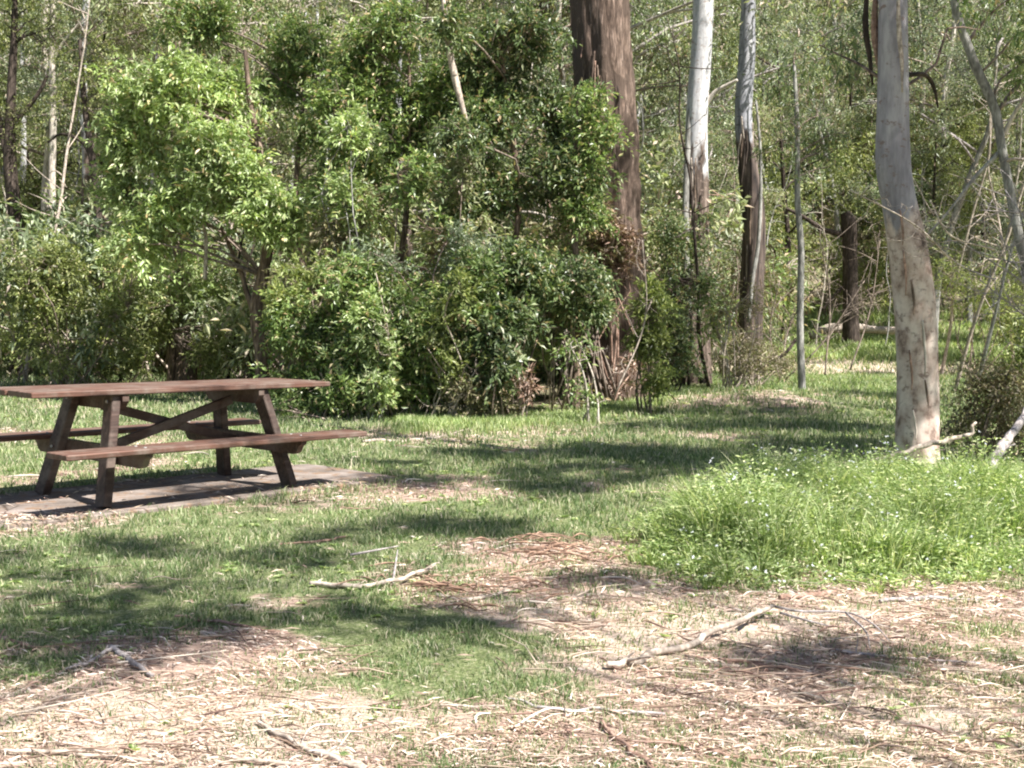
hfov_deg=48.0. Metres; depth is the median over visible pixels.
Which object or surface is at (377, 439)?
fallen stick
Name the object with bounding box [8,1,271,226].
forest tree
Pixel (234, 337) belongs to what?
bare sapling
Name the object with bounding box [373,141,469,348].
wispy sapling
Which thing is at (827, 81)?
forest tree
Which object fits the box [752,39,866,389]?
slender grey tree
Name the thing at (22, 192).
forest tree
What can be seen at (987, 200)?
forest tree
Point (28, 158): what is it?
forest tree
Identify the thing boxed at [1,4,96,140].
forest tree
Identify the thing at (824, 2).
forest tree
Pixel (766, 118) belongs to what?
forest tree
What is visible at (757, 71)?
forest tree
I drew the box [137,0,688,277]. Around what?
forest tree
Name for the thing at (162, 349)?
understory shrub
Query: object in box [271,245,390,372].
understory shrub
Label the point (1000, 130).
leaning grey sapling
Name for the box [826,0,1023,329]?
forest tree
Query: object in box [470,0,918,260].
forest tree
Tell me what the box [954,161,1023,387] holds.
bare sapling
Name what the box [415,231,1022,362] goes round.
undergrowth
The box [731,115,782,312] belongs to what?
bare sapling
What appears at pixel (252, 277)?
understory shrub
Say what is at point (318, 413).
green bush
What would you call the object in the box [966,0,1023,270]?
forest tree
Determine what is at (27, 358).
bare sapling
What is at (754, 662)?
fallen stick
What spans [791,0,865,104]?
forest tree
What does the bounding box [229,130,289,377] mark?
bare sapling
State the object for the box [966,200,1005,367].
bare sapling
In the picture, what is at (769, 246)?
understory shrub
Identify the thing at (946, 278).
yellow green bush
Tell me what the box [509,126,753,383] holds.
understory shrub
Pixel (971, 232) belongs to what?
forest tree
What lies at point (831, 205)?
understory shrub
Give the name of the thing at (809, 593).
fallen stick
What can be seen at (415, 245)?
understory shrub
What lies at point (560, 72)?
forest tree
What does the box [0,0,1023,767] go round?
ground
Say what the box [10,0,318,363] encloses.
forest tree
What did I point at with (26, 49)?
forest tree
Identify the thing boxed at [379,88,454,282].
forest tree
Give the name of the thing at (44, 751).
fallen stick
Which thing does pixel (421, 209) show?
understory shrub
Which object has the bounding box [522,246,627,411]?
overhanging shrub
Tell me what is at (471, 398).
yellowing bush
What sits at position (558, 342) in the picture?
wispy sapling
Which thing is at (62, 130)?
forest tree
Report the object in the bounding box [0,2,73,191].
forest tree
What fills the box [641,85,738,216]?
forest tree
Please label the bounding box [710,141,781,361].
bare sapling
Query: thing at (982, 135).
understory shrub
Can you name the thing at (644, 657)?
fallen branch
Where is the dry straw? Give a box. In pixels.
[0,385,1023,767]
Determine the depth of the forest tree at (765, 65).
58.44 m
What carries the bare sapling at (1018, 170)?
on the ground at (352, 628)
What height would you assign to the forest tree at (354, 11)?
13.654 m
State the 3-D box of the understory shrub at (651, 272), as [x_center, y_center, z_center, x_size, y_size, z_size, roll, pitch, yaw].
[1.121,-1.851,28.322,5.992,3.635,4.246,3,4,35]
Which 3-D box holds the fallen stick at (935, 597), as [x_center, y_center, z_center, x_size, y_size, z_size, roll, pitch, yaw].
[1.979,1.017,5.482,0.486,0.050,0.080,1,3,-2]
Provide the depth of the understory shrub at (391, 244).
38.75 m
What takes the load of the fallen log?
on the ground at (352, 628)
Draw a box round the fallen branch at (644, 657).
[606,604,889,667]
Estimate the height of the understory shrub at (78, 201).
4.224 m
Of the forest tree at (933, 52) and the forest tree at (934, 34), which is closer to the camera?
the forest tree at (934, 34)
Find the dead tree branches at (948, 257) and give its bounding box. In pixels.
[836,165,997,292]
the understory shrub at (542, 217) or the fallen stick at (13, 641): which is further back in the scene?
the understory shrub at (542, 217)
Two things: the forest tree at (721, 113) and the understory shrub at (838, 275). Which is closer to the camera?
the forest tree at (721, 113)
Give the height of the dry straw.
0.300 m
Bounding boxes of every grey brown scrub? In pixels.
[695,274,796,388]
[707,320,819,387]
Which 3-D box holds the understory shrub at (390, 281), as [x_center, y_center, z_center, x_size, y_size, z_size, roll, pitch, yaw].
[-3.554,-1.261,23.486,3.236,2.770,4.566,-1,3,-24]
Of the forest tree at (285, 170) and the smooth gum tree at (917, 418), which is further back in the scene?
the forest tree at (285, 170)
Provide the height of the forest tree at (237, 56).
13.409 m
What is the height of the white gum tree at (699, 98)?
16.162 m
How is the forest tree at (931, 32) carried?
on the ground at (352, 628)
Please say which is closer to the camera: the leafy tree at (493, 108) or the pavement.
the pavement
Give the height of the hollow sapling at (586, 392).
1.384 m
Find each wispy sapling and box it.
[254,249,343,412]
[301,258,381,418]
[310,98,401,408]
[341,283,419,421]
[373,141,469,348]
[412,261,491,416]
[429,140,507,407]
[438,244,509,411]
[458,289,542,417]
[526,115,597,404]
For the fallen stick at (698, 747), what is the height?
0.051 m
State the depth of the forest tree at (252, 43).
45.79 m
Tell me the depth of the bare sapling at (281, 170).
31.30 m
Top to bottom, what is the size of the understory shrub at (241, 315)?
5.720 m
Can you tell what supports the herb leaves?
on the ground at (352, 628)
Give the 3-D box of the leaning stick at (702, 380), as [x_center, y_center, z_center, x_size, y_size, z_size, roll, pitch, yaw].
[3.476,-0.598,22.984,0.799,1.178,0.134,1,3,0]
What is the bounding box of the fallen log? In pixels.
[808,323,894,339]
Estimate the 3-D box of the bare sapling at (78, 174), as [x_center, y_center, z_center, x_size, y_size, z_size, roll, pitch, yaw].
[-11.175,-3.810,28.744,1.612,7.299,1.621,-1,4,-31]
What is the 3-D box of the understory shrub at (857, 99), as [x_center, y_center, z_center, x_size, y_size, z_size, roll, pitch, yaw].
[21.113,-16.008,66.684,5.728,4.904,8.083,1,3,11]
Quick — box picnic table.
[0,378,366,507]
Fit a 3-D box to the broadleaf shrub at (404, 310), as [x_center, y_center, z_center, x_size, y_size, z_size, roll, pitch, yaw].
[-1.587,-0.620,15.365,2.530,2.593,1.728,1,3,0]
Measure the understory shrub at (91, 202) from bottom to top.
5.861 m
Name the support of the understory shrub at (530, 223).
on the ground at (352, 628)
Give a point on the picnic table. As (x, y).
(108, 452)
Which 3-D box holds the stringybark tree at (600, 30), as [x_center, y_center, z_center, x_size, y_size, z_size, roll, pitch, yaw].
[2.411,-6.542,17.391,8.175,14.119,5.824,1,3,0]
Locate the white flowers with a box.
[663,430,1021,581]
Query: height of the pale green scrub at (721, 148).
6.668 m
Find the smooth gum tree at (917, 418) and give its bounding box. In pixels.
[760,0,1014,468]
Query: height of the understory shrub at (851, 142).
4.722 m
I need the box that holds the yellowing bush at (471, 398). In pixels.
[436,367,529,418]
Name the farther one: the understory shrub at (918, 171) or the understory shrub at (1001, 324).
the understory shrub at (918, 171)
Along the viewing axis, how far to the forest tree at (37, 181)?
36.04 m
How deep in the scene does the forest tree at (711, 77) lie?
49.10 m
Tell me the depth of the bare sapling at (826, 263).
40.12 m
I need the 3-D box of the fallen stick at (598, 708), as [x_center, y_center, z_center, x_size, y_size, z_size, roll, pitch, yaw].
[0.232,1.088,3.837,0.545,0.026,0.107,2,3,16]
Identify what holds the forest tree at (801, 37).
on the ground at (352, 628)
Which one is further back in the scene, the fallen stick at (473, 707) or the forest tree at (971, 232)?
the forest tree at (971, 232)
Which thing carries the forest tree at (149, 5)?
on the ground at (352, 628)
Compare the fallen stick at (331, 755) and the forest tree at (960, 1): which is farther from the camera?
the forest tree at (960, 1)
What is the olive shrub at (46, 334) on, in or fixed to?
on the ground at (352, 628)
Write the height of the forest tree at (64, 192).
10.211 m
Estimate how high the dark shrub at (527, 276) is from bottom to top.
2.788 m
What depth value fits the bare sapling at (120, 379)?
20.42 m
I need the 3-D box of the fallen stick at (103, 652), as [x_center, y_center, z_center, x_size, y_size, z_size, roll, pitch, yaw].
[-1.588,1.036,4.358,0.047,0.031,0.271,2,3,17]
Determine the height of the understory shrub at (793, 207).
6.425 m
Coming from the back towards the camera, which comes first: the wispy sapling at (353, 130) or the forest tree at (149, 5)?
the forest tree at (149, 5)
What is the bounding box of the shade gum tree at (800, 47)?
[708,0,854,132]
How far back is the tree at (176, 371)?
20.41 m
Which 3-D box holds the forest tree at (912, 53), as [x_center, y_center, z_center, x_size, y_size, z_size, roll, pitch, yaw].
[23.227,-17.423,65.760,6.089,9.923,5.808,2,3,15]
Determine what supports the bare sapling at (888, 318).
on the ground at (352, 628)
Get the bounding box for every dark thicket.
[641,194,741,386]
[653,252,735,390]
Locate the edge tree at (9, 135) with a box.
[0,0,87,376]
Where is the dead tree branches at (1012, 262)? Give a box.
[932,155,1023,354]
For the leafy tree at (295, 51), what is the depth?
19.38 m
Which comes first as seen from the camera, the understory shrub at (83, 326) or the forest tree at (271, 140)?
the understory shrub at (83, 326)
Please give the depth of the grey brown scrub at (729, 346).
23.90 m
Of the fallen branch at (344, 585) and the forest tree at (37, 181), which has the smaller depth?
the fallen branch at (344, 585)
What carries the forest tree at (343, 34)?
on the ground at (352, 628)
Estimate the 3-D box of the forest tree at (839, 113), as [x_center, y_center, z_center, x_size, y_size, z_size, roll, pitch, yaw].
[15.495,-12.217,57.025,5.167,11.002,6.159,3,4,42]
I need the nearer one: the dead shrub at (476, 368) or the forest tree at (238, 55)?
the dead shrub at (476, 368)
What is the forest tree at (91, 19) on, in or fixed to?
on the ground at (352, 628)
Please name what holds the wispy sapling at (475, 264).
on the ground at (352, 628)
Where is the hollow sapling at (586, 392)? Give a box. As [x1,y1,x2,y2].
[545,325,610,424]
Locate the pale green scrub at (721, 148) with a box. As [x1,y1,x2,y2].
[641,110,771,374]
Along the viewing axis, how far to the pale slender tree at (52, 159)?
26.63 m
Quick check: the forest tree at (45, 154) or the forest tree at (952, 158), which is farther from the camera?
the forest tree at (952, 158)
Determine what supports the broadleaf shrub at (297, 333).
on the ground at (352, 628)
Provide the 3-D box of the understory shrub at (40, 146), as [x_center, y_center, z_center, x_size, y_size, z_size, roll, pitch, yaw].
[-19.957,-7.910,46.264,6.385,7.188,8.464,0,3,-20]
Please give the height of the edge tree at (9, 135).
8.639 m
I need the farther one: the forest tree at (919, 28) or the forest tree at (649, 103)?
the forest tree at (919, 28)
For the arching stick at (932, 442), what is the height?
0.323 m
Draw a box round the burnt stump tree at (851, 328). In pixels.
[772,203,860,344]
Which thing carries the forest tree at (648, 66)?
on the ground at (352, 628)
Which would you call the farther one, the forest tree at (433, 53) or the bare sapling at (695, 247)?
the forest tree at (433, 53)
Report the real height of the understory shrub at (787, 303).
5.586 m
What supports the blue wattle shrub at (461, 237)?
on the ground at (352, 628)
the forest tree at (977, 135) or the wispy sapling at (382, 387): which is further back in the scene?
the forest tree at (977, 135)
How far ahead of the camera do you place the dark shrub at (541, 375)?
19.43 m
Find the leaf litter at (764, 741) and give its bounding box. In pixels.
[0,389,1023,767]
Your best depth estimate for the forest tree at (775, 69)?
36.41 m
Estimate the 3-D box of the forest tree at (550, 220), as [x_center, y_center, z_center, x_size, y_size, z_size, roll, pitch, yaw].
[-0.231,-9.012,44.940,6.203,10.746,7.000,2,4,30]
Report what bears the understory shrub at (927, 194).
on the ground at (352, 628)
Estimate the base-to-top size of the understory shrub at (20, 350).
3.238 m
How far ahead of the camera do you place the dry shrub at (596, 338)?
17.84 m
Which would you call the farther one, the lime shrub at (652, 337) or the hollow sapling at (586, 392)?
the lime shrub at (652, 337)
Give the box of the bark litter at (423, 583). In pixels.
[335,531,645,611]
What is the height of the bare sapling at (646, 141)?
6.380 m
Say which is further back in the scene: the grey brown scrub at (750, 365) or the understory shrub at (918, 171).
the understory shrub at (918, 171)
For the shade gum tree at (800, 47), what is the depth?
41.88 m
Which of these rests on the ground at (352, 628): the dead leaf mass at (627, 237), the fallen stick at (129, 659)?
the fallen stick at (129, 659)
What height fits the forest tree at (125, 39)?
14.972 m
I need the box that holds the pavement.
[0,464,394,529]
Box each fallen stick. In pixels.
[0,628,35,648]
[0,747,168,762]
[65,645,111,669]
[109,644,153,677]
[174,615,279,631]
[220,755,302,766]
[256,720,367,767]
[280,536,345,544]
[362,428,468,442]
[434,586,515,601]
[440,701,509,708]
[508,697,664,715]
[601,720,655,767]
[645,736,819,767]
[685,652,825,675]
[778,590,836,599]
[835,634,977,662]
[878,593,979,601]
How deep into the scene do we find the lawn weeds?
5.98 m
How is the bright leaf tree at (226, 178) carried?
on the ground at (352, 628)
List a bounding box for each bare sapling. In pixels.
[0,105,16,220]
[16,0,98,382]
[42,89,90,364]
[77,63,166,382]
[200,64,286,377]
[209,98,295,378]
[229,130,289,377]
[270,144,312,362]
[635,12,731,388]
[637,100,685,280]
[709,171,735,234]
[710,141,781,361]
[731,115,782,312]
[764,151,792,248]
[806,169,837,346]
[878,232,893,343]
[914,162,942,230]
[929,64,1023,374]
[949,89,1022,360]
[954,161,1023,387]
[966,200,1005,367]
[972,62,1023,397]
[978,76,1023,275]
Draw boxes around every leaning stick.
[672,334,704,383]
[755,339,796,372]
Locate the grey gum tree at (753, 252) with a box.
[733,0,765,378]
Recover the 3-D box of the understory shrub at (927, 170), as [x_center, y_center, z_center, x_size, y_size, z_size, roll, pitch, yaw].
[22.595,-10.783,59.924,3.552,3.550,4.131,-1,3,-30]
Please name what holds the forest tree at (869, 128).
on the ground at (352, 628)
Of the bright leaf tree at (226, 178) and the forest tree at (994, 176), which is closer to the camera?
the bright leaf tree at (226, 178)
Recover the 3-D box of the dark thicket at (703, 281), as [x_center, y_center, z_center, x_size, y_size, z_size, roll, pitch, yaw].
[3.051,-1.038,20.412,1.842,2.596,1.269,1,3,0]
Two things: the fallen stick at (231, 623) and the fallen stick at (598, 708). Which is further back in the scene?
the fallen stick at (231, 623)
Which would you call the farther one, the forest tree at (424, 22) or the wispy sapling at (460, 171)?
the forest tree at (424, 22)
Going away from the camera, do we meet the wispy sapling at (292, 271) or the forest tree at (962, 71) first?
the wispy sapling at (292, 271)
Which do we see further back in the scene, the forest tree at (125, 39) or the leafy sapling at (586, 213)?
the forest tree at (125, 39)
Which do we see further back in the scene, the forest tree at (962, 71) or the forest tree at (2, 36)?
the forest tree at (962, 71)
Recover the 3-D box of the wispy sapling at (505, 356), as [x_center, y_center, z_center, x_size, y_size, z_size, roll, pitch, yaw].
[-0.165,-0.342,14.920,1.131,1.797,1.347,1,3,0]
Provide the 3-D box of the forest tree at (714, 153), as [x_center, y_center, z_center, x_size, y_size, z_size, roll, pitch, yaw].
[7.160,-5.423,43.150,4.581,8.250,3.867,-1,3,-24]
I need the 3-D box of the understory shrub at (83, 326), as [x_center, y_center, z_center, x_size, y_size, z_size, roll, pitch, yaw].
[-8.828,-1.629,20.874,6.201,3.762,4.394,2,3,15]
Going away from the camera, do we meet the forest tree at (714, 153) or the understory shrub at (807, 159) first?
the forest tree at (714, 153)
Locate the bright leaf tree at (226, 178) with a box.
[76,27,329,389]
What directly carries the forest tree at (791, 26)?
on the ground at (352, 628)
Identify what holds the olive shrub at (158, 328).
on the ground at (352, 628)
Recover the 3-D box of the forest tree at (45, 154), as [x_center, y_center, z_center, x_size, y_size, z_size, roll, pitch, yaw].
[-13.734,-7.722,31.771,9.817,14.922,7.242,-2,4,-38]
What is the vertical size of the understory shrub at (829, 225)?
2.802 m
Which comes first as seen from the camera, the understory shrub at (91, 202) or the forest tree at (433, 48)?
the understory shrub at (91, 202)
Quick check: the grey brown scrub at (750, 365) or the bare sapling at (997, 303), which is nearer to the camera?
the bare sapling at (997, 303)
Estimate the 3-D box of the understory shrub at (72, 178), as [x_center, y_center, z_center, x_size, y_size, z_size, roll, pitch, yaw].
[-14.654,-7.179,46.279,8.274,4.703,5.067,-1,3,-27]
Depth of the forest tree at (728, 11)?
32.99 m
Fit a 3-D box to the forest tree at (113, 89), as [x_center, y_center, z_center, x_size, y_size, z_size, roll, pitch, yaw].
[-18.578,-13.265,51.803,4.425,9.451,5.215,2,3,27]
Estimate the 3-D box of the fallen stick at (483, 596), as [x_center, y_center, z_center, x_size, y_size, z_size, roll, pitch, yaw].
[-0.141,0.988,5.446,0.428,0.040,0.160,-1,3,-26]
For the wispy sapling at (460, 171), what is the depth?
16.31 m
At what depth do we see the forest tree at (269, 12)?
39.52 m
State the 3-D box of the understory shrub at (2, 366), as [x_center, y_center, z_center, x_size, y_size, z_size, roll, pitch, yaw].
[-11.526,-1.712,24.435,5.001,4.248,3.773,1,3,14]
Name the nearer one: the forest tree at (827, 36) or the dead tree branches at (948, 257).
the dead tree branches at (948, 257)
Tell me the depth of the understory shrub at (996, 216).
53.80 m
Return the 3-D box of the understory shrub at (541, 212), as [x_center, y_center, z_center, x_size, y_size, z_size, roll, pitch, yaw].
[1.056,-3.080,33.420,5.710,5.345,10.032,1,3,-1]
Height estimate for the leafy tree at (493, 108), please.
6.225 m
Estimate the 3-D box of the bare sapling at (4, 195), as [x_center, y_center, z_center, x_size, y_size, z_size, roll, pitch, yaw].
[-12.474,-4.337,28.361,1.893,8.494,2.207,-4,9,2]
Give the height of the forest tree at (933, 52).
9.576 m
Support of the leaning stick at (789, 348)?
in the grey brown scrub at (750, 365)
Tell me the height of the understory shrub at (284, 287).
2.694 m
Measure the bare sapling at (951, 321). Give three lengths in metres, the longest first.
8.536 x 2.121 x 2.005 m
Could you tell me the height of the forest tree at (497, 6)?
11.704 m
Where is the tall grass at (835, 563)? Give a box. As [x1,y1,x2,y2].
[588,442,1023,596]
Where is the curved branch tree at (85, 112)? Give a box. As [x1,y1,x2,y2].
[37,0,179,376]
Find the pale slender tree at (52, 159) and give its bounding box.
[16,0,111,353]
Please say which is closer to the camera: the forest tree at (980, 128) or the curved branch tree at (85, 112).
the curved branch tree at (85, 112)
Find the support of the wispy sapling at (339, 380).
on the ground at (352, 628)
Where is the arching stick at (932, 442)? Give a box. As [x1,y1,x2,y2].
[869,422,976,460]
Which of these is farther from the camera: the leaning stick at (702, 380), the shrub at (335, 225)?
the leaning stick at (702, 380)
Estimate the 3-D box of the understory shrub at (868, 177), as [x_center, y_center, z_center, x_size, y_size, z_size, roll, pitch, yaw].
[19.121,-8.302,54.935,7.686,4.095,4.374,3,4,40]
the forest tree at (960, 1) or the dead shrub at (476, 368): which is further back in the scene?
the forest tree at (960, 1)
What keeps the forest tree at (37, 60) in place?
on the ground at (352, 628)
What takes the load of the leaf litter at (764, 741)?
on the ground at (352, 628)
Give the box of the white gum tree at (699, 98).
[672,0,737,384]
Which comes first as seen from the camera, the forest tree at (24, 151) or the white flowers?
the white flowers
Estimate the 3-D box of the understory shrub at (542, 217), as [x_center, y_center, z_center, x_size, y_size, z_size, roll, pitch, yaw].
[2.114,-2.187,28.723,8.158,4.347,4.643,1,3,7]
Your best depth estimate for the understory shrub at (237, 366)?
23.48 m
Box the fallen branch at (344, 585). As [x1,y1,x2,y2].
[309,546,439,588]
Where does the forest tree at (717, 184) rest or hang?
on the ground at (352, 628)
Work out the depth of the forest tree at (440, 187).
39.82 m
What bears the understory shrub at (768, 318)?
on the ground at (352, 628)
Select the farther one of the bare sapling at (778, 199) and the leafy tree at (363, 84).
the bare sapling at (778, 199)
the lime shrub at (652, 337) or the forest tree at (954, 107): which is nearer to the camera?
the lime shrub at (652, 337)
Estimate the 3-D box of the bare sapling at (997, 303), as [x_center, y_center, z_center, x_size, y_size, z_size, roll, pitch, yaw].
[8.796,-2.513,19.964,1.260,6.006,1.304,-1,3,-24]
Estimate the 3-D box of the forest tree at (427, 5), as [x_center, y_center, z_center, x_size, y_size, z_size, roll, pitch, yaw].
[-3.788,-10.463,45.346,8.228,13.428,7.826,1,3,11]
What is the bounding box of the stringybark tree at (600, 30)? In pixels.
[569,0,652,401]
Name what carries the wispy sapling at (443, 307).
on the ground at (352, 628)
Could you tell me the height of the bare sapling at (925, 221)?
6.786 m
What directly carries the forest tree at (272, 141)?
on the ground at (352, 628)
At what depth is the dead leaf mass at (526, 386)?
14.87 m
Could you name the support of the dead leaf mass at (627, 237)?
attached to the stringybark tree at (600, 30)
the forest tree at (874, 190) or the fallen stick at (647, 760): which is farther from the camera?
the forest tree at (874, 190)
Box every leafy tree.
[142,0,385,363]
[288,0,482,277]
[403,0,627,247]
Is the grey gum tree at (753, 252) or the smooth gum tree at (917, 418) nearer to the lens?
the smooth gum tree at (917, 418)
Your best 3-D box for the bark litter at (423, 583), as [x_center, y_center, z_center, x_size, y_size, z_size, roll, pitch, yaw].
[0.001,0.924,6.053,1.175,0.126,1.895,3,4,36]
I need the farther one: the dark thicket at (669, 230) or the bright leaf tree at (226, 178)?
the dark thicket at (669, 230)
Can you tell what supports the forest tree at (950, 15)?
on the ground at (352, 628)
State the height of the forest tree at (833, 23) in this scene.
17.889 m
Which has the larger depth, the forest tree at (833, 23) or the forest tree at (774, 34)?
the forest tree at (833, 23)
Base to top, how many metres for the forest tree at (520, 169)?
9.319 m
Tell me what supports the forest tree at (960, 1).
on the ground at (352, 628)
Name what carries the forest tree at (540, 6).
on the ground at (352, 628)
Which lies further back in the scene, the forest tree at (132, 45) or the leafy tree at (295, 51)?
the forest tree at (132, 45)
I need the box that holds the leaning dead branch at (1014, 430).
[988,407,1023,470]
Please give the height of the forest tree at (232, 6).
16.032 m
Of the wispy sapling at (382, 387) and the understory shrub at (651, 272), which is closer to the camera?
the wispy sapling at (382, 387)
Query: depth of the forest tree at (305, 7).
28.28 m
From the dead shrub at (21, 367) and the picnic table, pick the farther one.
the dead shrub at (21, 367)
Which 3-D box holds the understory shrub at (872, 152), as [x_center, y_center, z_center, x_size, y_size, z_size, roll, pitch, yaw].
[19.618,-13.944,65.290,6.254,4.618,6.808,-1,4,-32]
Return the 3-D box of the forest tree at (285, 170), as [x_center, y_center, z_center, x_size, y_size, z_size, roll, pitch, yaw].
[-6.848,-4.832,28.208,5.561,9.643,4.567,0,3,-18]
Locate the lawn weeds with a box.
[0,388,1023,755]
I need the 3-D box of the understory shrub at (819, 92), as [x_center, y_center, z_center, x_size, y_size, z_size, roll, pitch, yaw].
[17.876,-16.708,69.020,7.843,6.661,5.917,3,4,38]
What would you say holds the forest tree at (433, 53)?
on the ground at (352, 628)
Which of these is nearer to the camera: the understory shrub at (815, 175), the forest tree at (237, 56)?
the forest tree at (237, 56)
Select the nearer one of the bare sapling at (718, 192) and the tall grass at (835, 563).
the tall grass at (835, 563)
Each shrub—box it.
[0,110,98,222]
[0,188,223,384]
[0,192,91,375]
[0,207,63,375]
[0,217,157,384]
[0,244,105,384]
[0,256,167,377]
[4,166,288,367]
[18,135,71,204]
[31,258,167,372]
[39,174,255,370]
[40,154,164,201]
[48,180,287,378]
[61,276,245,383]
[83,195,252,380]
[125,276,222,363]
[164,269,288,378]
[178,272,318,378]
[183,146,537,378]
[191,234,298,376]
[246,281,397,415]
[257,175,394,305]
[267,270,306,376]
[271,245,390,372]
[272,253,438,358]
[304,240,472,417]
[306,214,504,284]
[313,165,555,251]
[318,222,559,381]
[333,213,510,413]
[365,240,657,415]
[375,223,450,273]
[403,215,579,386]
[406,233,573,414]
[440,208,738,348]
[495,203,552,237]
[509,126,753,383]
[516,327,586,399]
[522,205,825,341]
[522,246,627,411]
[532,205,636,403]
[543,243,680,369]
[620,271,686,414]
[648,212,815,339]
[720,262,796,350]
[721,166,833,260]
[729,127,846,191]
[733,147,838,226]
[739,215,891,380]
[761,114,874,164]
[768,60,875,135]
[776,214,892,316]
[785,102,874,162]
[792,207,867,261]
[804,149,861,222]
[827,168,997,248]
[835,64,919,142]
[838,214,959,306]
[846,113,1022,232]
[849,169,979,274]
[861,81,953,150]
[910,113,966,174]
[911,147,967,205]
[925,85,970,118]
[939,341,1023,464]
[967,108,1022,161]
[975,276,1023,354]
[980,192,1022,234]
[986,300,1023,389]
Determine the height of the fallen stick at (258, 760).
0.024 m
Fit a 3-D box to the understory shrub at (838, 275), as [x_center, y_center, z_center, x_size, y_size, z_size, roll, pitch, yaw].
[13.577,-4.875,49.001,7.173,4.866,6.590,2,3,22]
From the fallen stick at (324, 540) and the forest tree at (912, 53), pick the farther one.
the forest tree at (912, 53)
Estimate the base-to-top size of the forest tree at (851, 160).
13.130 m
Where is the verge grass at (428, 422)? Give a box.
[385,372,895,436]
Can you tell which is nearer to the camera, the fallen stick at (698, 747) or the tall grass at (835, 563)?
the fallen stick at (698, 747)
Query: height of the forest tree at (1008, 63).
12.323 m
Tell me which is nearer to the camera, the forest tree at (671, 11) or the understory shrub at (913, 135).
the forest tree at (671, 11)
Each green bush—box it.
[269,388,378,420]
[928,237,1023,373]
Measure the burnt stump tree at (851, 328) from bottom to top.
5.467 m
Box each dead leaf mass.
[510,363,547,417]
[584,194,653,403]
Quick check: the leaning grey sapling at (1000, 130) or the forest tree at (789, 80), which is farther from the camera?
the forest tree at (789, 80)
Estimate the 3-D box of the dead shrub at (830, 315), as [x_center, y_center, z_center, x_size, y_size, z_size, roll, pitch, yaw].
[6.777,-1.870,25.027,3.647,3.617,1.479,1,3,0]
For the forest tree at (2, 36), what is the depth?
27.42 m
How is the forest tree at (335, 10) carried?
on the ground at (352, 628)
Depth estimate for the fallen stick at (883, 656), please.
4.50 m
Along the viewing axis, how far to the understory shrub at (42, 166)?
49.50 m
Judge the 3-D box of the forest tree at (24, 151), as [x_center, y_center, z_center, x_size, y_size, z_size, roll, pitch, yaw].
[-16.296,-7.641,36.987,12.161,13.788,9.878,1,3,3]
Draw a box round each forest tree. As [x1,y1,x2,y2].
[0,0,57,243]
[0,0,96,167]
[0,0,113,219]
[0,0,170,215]
[0,0,170,231]
[0,0,171,166]
[0,0,184,223]
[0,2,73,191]
[0,13,116,206]
[0,63,41,228]
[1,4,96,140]
[1,10,129,231]
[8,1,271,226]
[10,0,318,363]
[22,53,170,230]
[43,2,117,42]
[67,0,387,365]
[67,11,142,170]
[70,0,496,230]
[75,0,316,360]
[87,26,228,87]
[115,0,326,359]
[133,0,345,351]
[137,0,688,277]
[144,0,298,172]
[146,1,301,148]
[158,0,448,242]
[176,0,507,252]
[183,21,393,242]
[218,0,300,155]
[252,0,554,240]
[259,1,434,205]
[265,0,414,190]
[362,0,567,265]
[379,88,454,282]
[383,0,505,224]
[388,0,460,226]
[415,0,718,226]
[416,0,682,237]
[416,8,572,231]
[418,125,484,234]
[421,4,448,64]
[437,0,832,293]
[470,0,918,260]
[475,0,745,224]
[479,0,842,300]
[483,139,563,245]
[525,0,761,178]
[565,0,796,316]
[566,0,875,359]
[631,31,739,231]
[635,0,774,180]
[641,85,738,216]
[650,96,793,364]
[653,125,739,284]
[677,0,806,188]
[679,7,792,91]
[709,9,845,170]
[710,37,824,237]
[711,28,875,335]
[721,0,878,267]
[754,0,934,202]
[755,0,859,142]
[756,0,871,141]
[775,32,877,241]
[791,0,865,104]
[793,0,919,145]
[803,0,839,105]
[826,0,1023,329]
[828,53,931,241]
[835,0,1014,268]
[845,0,1002,195]
[851,87,1005,274]
[868,1,957,113]
[873,13,1023,324]
[908,2,1015,142]
[909,0,968,112]
[910,2,958,97]
[912,22,1023,259]
[915,38,1023,341]
[917,0,1018,225]
[925,0,985,160]
[930,72,1023,301]
[938,4,1023,208]
[951,90,1023,345]
[960,24,1023,226]
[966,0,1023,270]
[979,28,1023,233]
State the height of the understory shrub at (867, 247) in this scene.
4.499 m
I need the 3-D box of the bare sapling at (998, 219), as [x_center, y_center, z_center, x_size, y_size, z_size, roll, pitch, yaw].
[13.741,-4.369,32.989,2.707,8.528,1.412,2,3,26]
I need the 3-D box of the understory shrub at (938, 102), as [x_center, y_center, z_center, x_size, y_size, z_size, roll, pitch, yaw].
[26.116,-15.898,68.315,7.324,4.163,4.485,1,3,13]
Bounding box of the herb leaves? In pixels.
[599,435,1023,591]
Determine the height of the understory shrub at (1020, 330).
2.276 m
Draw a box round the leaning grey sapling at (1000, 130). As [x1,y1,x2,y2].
[927,0,1023,277]
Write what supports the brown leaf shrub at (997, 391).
on the ground at (352, 628)
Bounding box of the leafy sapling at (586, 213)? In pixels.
[515,75,640,410]
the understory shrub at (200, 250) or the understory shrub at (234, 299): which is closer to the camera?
the understory shrub at (234, 299)

